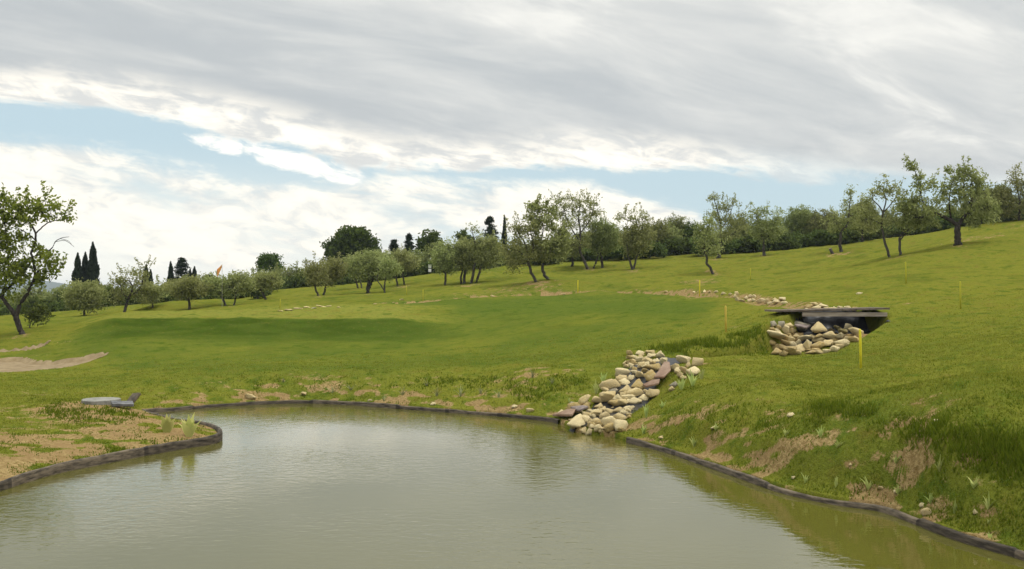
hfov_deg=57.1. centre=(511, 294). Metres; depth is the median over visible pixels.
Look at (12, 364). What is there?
sand bunker
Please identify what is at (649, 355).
stone
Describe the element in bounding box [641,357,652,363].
stone
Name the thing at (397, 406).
pond edging
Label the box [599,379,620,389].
stone
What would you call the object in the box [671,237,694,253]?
bush
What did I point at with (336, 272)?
olive tree
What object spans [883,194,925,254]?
olive tree
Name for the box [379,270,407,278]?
bush
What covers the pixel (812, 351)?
stone
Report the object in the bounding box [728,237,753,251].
bush
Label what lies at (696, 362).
stone
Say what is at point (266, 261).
pine tree
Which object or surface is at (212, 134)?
sky
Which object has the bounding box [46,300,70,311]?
bush
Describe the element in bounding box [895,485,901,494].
iris plant
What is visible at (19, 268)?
leaning tree
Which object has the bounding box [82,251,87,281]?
cypress
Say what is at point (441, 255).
olive tree
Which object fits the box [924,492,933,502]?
iris plant
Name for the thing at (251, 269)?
olive tree
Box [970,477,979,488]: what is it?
iris plant
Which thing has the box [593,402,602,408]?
stone
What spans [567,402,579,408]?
stone
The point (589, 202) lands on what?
olive tree
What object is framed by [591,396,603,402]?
stone
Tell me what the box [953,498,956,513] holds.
iris plant
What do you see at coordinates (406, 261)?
olive tree
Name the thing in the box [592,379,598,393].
iris plant
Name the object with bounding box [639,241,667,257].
bush
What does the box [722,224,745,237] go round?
olive tree
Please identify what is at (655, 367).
stone
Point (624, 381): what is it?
stone
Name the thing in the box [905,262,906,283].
marker stake
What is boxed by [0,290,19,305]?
olive tree
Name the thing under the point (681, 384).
iris plant
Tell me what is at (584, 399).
stone
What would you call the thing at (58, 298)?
bush
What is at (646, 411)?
iris plant
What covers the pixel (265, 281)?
olive tree
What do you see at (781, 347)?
stone
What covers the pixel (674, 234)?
olive tree
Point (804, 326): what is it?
slate sheet
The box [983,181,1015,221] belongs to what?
olive tree
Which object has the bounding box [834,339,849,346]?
stone
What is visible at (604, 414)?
stone
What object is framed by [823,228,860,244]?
bush
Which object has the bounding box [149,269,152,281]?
cypress
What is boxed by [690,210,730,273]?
olive tree
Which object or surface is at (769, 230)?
olive tree
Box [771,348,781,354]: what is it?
stone
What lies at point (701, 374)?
iris plant
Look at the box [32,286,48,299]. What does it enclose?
olive tree
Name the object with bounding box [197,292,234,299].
bush
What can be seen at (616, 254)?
bush
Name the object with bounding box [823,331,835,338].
stone
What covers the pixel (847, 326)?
stone
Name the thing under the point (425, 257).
olive tree
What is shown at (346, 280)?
bush
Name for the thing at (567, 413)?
slate sheet
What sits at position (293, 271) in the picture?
olive tree
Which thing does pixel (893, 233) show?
bush
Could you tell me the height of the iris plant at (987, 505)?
0.240 m
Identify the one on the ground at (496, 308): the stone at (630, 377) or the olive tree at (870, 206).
the olive tree at (870, 206)
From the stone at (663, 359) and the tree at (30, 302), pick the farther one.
the tree at (30, 302)
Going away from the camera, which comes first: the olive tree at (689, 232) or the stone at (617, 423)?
the stone at (617, 423)
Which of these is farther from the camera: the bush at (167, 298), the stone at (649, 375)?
the bush at (167, 298)
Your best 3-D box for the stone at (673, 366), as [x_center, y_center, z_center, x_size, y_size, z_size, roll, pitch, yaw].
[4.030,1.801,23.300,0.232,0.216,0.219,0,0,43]
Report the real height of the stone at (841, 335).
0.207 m
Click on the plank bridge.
(805, 312)
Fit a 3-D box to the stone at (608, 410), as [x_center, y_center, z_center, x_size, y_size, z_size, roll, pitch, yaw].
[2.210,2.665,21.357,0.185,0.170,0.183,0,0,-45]
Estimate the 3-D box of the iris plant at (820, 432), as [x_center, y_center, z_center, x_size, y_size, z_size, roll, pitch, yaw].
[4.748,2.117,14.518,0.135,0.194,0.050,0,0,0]
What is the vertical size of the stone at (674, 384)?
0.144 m
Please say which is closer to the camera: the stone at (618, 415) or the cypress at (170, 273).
the stone at (618, 415)
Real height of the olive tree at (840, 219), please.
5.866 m
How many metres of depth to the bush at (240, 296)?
83.84 m
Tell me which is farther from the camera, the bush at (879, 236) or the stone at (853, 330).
the bush at (879, 236)
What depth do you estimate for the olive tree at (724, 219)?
87.96 m
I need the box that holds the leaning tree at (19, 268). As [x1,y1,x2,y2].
[0,180,77,334]
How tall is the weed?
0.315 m
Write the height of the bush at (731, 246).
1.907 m
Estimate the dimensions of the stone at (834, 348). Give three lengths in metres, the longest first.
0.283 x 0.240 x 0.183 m
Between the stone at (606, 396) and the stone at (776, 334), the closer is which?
the stone at (606, 396)
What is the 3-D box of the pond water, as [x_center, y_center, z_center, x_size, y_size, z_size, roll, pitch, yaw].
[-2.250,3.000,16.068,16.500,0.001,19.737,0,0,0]
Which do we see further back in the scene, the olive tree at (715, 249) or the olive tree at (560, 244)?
the olive tree at (715, 249)
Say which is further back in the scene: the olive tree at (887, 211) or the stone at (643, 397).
the olive tree at (887, 211)
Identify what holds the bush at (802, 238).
on the ground at (496, 308)
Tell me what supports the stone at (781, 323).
on the stone at (785, 329)
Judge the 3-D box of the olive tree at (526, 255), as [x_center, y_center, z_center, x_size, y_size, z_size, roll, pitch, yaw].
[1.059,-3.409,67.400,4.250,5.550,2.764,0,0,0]
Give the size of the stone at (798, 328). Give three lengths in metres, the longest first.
0.697 x 0.536 x 0.363 m
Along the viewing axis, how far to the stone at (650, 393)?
21.92 m
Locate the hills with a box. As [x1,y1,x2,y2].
[0,280,68,295]
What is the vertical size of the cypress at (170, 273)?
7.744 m
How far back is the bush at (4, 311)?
80.88 m
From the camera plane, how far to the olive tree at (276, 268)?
100.85 m
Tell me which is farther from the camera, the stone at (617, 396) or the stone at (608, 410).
the stone at (617, 396)
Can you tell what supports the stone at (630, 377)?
on the pond liner at (672, 361)
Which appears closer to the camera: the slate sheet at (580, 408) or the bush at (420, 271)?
the slate sheet at (580, 408)
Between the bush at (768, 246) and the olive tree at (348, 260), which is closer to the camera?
the olive tree at (348, 260)
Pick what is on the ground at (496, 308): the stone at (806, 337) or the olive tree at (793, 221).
the olive tree at (793, 221)
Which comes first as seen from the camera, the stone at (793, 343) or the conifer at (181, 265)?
the stone at (793, 343)
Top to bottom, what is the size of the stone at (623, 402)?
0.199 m
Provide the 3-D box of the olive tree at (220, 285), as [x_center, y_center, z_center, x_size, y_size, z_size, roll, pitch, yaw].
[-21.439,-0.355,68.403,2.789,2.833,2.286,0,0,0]
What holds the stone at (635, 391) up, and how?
on the ground at (496, 308)
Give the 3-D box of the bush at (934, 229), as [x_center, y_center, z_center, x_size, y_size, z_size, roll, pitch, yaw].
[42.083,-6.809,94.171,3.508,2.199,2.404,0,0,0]
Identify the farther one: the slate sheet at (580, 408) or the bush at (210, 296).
the bush at (210, 296)
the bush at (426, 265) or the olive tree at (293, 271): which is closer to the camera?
the bush at (426, 265)
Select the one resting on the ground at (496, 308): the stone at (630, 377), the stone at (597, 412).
the stone at (597, 412)
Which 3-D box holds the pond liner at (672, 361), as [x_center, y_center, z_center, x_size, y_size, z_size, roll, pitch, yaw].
[5.303,2.212,25.112,12.316,1.957,3.181,0,0,-45]
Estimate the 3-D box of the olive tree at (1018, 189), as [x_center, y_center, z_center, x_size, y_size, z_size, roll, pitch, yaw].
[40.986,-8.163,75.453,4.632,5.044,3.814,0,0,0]
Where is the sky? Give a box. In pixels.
[0,0,1023,288]
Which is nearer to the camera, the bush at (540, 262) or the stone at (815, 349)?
the stone at (815, 349)
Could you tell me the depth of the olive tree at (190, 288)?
66.57 m
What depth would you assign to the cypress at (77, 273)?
111.76 m
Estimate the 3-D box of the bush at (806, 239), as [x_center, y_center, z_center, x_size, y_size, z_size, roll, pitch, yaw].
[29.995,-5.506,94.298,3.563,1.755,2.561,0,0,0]
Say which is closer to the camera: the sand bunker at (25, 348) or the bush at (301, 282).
the sand bunker at (25, 348)
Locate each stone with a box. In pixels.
[245,393,255,399]
[566,414,584,427]
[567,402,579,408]
[578,394,590,404]
[582,415,589,421]
[585,429,591,434]
[590,409,601,415]
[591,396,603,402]
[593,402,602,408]
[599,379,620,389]
[599,391,615,401]
[599,411,609,419]
[601,416,614,425]
[604,408,612,412]
[604,422,614,431]
[608,399,619,405]
[612,394,621,399]
[613,412,627,419]
[613,419,627,430]
[615,368,629,375]
[615,375,626,380]
[617,399,626,405]
[618,385,630,392]
[619,378,629,384]
[620,394,634,398]
[625,359,637,364]
[626,350,632,354]
[626,387,643,396]
[627,375,634,380]
[628,397,641,403]
[631,379,642,387]
[635,357,642,361]
[635,371,643,377]
[638,394,648,399]
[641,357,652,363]
[643,363,660,370]
[643,369,656,380]
[646,388,659,397]
[647,353,655,357]
[655,350,664,357]
[659,357,667,363]
[669,381,677,386]
[670,363,679,370]
[676,355,690,363]
[679,366,687,374]
[686,366,699,374]
[691,357,703,366]
[755,298,764,302]
[767,330,784,338]
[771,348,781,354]
[777,343,785,349]
[778,321,784,327]
[779,339,790,344]
[779,350,787,355]
[781,325,789,333]
[783,346,796,354]
[786,341,796,345]
[789,328,795,333]
[794,321,810,331]
[797,335,812,339]
[797,344,805,351]
[803,339,811,348]
[804,348,821,351]
[805,349,815,353]
[811,321,827,332]
[811,341,824,348]
[812,337,825,341]
[814,333,823,338]
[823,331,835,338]
[823,340,832,345]
[830,345,839,351]
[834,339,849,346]
[835,332,844,338]
[838,328,847,333]
[844,323,852,329]
[847,336,858,341]
[848,327,863,333]
[920,507,931,515]
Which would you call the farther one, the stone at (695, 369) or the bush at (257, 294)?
the bush at (257, 294)
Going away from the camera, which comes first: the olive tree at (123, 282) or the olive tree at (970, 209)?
the olive tree at (970, 209)
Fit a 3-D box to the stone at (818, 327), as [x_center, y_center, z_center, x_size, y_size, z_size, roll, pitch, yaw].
[9.747,1.072,29.861,0.551,0.437,0.402,0,0,1]
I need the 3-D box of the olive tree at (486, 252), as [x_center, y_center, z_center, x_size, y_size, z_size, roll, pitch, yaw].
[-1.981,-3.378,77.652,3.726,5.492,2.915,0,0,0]
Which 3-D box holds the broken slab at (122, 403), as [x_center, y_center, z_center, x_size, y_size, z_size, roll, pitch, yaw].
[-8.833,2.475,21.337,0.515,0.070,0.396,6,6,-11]
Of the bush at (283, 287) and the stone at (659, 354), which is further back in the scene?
the bush at (283, 287)
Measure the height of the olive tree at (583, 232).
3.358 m
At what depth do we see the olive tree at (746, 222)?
99.30 m
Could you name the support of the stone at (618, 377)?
on the pond liner at (672, 361)
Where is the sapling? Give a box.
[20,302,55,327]
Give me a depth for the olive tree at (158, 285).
84.69 m
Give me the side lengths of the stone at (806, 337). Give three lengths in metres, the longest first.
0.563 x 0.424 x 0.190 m
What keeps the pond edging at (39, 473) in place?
on the ground at (496, 308)
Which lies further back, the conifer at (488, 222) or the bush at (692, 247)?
the conifer at (488, 222)
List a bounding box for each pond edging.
[0,409,222,490]
[145,400,559,423]
[626,437,1023,560]
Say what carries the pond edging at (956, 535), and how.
on the ground at (496, 308)
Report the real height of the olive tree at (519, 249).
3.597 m
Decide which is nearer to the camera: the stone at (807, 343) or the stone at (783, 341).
the stone at (807, 343)
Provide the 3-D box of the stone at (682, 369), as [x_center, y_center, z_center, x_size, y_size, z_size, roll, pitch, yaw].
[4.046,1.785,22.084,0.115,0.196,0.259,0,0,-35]
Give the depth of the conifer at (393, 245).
115.74 m
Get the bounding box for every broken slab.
[111,401,133,406]
[127,393,140,402]
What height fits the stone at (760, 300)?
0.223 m
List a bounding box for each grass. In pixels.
[0,319,1023,544]
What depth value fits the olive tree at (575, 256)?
85.91 m
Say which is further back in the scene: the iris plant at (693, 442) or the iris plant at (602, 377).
the iris plant at (602, 377)
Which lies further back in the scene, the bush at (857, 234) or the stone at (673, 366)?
the bush at (857, 234)
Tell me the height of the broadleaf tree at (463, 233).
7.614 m
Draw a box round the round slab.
[81,397,120,404]
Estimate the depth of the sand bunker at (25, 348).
41.15 m
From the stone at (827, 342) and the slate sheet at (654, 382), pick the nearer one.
the slate sheet at (654, 382)
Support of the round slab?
on the ground at (496, 308)
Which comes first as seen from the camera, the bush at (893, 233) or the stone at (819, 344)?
the stone at (819, 344)
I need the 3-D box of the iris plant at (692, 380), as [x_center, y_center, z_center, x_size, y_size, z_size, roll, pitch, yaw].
[4.026,1.861,21.080,0.343,0.422,0.214,0,0,-6]
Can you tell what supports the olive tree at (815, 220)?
on the ground at (496, 308)
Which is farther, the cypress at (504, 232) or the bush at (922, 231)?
the cypress at (504, 232)
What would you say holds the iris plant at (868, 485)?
on the ground at (496, 308)
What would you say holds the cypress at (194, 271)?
on the ground at (496, 308)
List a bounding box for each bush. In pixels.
[0,304,22,315]
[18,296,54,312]
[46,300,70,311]
[53,289,71,309]
[69,299,106,309]
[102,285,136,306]
[155,292,193,302]
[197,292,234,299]
[227,283,248,297]
[238,283,274,298]
[275,279,288,289]
[276,276,301,288]
[285,273,308,287]
[297,277,328,287]
[328,272,362,285]
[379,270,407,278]
[405,264,424,276]
[419,261,439,273]
[472,257,503,268]
[529,251,560,264]
[575,248,608,260]
[605,244,634,259]
[622,247,655,257]
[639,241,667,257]
[658,238,686,254]
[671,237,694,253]
[686,236,717,255]
[718,237,740,253]
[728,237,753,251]
[737,234,762,251]
[749,234,784,251]
[767,233,802,250]
[791,230,815,247]
[798,232,816,246]
[806,228,842,244]
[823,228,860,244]
[844,228,876,242]
[863,228,889,239]
[876,227,899,237]
[883,224,899,236]
[895,222,932,235]
[927,216,940,231]
[934,211,962,230]
[953,212,986,226]
[1000,210,1023,221]
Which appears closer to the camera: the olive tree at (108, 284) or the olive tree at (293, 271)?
the olive tree at (108, 284)
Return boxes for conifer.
[171,257,191,279]
[388,239,398,255]
[403,233,415,251]
[482,216,500,239]
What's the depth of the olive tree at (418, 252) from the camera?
101.18 m
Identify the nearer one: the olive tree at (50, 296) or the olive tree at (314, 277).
the olive tree at (314, 277)
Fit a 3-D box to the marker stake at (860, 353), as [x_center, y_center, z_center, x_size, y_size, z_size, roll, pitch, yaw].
[7.919,1.302,21.392,0.079,1.034,0.058,0,0,0]
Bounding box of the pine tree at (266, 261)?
[253,252,283,271]
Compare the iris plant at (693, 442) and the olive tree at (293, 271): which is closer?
the iris plant at (693, 442)
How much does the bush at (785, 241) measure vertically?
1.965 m
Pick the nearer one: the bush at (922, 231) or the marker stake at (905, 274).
the marker stake at (905, 274)
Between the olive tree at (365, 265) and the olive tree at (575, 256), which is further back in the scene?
the olive tree at (575, 256)
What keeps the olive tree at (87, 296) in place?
on the ground at (496, 308)
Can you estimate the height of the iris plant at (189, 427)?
0.498 m
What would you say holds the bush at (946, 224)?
on the ground at (496, 308)
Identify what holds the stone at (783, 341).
on the stone at (781, 347)
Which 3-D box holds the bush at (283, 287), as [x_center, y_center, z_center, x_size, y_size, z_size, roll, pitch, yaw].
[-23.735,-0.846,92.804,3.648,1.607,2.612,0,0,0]
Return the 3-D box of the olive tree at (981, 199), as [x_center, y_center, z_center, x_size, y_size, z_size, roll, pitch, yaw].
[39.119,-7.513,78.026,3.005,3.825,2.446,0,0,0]
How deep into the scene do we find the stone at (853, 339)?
26.89 m
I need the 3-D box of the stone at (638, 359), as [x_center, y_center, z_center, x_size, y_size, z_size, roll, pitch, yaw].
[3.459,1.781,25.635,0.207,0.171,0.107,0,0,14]
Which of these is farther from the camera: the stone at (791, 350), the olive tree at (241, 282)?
the olive tree at (241, 282)
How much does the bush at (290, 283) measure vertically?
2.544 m
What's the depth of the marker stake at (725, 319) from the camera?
29.84 m
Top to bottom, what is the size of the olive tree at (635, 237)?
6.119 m
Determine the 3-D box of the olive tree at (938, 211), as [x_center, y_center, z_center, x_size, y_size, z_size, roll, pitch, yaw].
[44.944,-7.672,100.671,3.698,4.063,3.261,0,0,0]
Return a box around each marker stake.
[725,306,726,331]
[859,329,861,367]
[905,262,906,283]
[959,281,960,308]
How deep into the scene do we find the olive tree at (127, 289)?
83.61 m
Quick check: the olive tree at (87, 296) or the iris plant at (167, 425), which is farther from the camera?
the olive tree at (87, 296)
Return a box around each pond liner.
[569,340,804,431]
[795,311,889,343]
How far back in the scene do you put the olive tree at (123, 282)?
67.95 m
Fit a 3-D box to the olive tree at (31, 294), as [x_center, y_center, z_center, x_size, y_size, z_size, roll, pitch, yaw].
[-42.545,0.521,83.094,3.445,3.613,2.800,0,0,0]
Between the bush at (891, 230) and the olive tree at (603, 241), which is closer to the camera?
the olive tree at (603, 241)
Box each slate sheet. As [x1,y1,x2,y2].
[552,409,575,416]
[570,405,587,411]
[643,379,659,387]
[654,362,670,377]
[794,322,814,328]
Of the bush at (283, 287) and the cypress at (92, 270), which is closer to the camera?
the bush at (283, 287)
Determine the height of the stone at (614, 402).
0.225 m
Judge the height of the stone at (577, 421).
0.294 m
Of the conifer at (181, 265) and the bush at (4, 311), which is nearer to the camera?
the bush at (4, 311)
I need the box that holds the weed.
[456,386,464,395]
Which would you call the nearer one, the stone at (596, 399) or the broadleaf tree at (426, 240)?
the stone at (596, 399)
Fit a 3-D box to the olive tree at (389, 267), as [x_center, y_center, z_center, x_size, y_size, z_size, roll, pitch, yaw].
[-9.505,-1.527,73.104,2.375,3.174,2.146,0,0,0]
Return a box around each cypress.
[71,252,83,286]
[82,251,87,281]
[85,241,99,283]
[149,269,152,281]
[167,261,173,281]
[191,266,197,276]
[501,215,507,246]
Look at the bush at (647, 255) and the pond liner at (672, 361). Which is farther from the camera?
the bush at (647, 255)
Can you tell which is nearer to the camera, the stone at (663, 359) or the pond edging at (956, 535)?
the pond edging at (956, 535)
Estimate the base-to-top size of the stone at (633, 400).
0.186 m
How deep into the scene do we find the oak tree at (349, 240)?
118.84 m
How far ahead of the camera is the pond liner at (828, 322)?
32.00 m
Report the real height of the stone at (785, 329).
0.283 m
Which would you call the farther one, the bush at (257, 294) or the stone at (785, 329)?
the bush at (257, 294)
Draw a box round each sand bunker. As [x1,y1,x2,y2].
[0,340,50,351]
[0,352,108,371]
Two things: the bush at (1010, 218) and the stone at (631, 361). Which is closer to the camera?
the stone at (631, 361)
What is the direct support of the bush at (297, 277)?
on the ground at (496, 308)
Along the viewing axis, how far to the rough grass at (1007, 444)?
14.87 m
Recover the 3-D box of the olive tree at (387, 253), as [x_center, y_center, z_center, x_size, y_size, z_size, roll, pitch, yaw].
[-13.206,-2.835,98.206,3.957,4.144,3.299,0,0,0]
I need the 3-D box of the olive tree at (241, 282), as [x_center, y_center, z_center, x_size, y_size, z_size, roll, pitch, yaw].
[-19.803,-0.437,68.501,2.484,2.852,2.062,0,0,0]
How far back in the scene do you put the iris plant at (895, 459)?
13.29 m
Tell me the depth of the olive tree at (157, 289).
68.69 m
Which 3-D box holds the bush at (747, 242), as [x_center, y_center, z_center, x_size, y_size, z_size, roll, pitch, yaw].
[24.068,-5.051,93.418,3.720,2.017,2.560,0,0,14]
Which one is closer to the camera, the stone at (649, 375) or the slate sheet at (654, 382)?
the slate sheet at (654, 382)
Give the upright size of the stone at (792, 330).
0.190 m
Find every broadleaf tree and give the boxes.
[413,228,443,254]
[453,228,474,245]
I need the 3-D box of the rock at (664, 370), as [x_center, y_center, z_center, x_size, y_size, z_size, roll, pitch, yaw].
[3.752,1.849,23.052,0.358,0.320,1.734,0,0,19]
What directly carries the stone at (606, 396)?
on the ground at (496, 308)
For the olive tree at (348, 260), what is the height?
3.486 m
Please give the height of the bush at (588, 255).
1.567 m
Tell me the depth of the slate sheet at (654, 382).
22.29 m
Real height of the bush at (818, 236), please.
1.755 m
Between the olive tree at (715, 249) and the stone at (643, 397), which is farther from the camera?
the olive tree at (715, 249)
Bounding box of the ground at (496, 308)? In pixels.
[0,220,1023,550]
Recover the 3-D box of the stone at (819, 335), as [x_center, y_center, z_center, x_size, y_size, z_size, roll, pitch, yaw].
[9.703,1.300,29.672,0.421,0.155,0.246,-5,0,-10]
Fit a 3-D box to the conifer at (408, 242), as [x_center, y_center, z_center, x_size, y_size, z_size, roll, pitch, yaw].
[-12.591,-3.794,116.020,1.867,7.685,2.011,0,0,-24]
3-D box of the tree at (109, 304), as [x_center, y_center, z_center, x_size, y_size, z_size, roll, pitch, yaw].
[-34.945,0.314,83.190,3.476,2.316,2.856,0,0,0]
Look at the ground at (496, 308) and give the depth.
33.14 m
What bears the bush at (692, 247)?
on the ground at (496, 308)
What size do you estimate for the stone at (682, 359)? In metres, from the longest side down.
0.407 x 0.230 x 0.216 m
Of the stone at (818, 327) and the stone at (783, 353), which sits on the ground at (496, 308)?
the stone at (783, 353)
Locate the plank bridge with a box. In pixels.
[764,307,889,315]
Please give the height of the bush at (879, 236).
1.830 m
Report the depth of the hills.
2479.59 m
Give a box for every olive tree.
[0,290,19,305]
[9,284,46,306]
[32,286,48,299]
[44,283,67,301]
[58,277,110,315]
[99,282,114,290]
[106,254,157,311]
[113,284,139,304]
[137,274,167,303]
[137,280,168,307]
[160,274,214,309]
[196,271,224,285]
[200,271,235,305]
[224,269,255,304]
[245,270,287,299]
[247,266,274,291]
[259,262,288,277]
[278,261,306,278]
[300,251,330,295]
[319,251,350,294]
[341,252,362,287]
[348,247,397,293]
[375,255,403,292]
[379,248,400,258]
[391,247,423,285]
[408,248,428,263]
[421,241,449,263]
[428,236,460,284]
[448,234,477,283]
[466,222,509,283]
[498,208,555,281]
[510,236,534,255]
[521,193,575,279]
[546,189,604,269]
[569,239,584,266]
[575,231,587,247]
[583,210,621,268]
[612,202,657,269]
[646,214,672,242]
[663,222,686,239]
[664,213,690,237]
[680,221,703,237]
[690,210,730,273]
[703,192,748,258]
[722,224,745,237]
[727,212,752,236]
[745,201,788,255]
[780,204,820,236]
[801,208,837,233]
[816,184,868,251]
[845,197,880,241]
[851,173,910,256]
[877,206,900,226]
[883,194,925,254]
[890,154,1002,245]
[930,204,947,216]
[968,182,991,224]
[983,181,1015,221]
[995,162,1023,220]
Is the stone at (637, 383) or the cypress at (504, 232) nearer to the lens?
the stone at (637, 383)
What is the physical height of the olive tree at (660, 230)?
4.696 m
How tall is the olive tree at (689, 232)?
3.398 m
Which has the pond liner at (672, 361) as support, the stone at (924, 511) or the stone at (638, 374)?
the stone at (638, 374)
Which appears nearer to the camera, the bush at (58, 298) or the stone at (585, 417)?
the stone at (585, 417)
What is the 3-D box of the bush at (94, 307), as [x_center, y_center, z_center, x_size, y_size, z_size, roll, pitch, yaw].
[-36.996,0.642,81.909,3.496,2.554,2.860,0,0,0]
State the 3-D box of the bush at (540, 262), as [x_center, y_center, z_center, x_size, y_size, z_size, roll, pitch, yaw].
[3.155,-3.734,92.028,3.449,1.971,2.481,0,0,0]
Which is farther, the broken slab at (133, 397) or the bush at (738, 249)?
the bush at (738, 249)
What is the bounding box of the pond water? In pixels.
[0,404,1023,568]
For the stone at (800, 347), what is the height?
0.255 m
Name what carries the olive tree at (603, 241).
on the ground at (496, 308)
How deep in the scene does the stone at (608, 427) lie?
19.87 m
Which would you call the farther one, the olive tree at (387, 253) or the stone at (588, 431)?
the olive tree at (387, 253)
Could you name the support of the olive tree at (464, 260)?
on the ground at (496, 308)
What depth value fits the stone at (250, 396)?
25.74 m
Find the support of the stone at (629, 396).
on the ground at (496, 308)
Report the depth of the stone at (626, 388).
22.50 m
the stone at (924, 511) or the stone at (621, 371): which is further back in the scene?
the stone at (621, 371)
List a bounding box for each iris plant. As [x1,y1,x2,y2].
[159,414,175,432]
[178,412,199,436]
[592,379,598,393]
[599,372,607,380]
[643,404,648,417]
[677,375,685,389]
[686,370,699,385]
[689,436,697,446]
[699,368,704,379]
[816,425,823,436]
[860,477,871,489]
[893,454,900,463]
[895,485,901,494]
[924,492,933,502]
[936,456,943,471]
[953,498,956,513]
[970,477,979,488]
[983,494,992,509]
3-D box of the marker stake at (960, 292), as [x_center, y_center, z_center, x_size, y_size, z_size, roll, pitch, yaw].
[14.776,0.096,31.019,0.077,1.060,0.058,0,0,0]
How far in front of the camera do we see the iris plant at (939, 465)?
12.41 m
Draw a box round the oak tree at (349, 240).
[319,225,382,263]
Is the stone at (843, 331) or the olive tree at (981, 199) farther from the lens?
the olive tree at (981, 199)
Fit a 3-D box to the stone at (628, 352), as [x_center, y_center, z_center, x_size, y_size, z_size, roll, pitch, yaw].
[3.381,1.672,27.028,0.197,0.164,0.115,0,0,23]
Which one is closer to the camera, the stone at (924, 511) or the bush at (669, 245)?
the stone at (924, 511)
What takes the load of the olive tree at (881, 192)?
on the ground at (496, 308)
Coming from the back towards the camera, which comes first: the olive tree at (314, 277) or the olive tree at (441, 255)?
the olive tree at (441, 255)
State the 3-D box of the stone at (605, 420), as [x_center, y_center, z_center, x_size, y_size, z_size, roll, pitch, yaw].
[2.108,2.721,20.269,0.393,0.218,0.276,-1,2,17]
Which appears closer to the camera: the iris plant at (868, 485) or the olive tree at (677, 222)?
the iris plant at (868, 485)
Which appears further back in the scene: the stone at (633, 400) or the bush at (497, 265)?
the bush at (497, 265)
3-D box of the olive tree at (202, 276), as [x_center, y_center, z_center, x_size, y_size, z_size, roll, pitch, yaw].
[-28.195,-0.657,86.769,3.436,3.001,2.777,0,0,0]
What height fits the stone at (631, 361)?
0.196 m
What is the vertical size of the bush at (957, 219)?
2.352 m

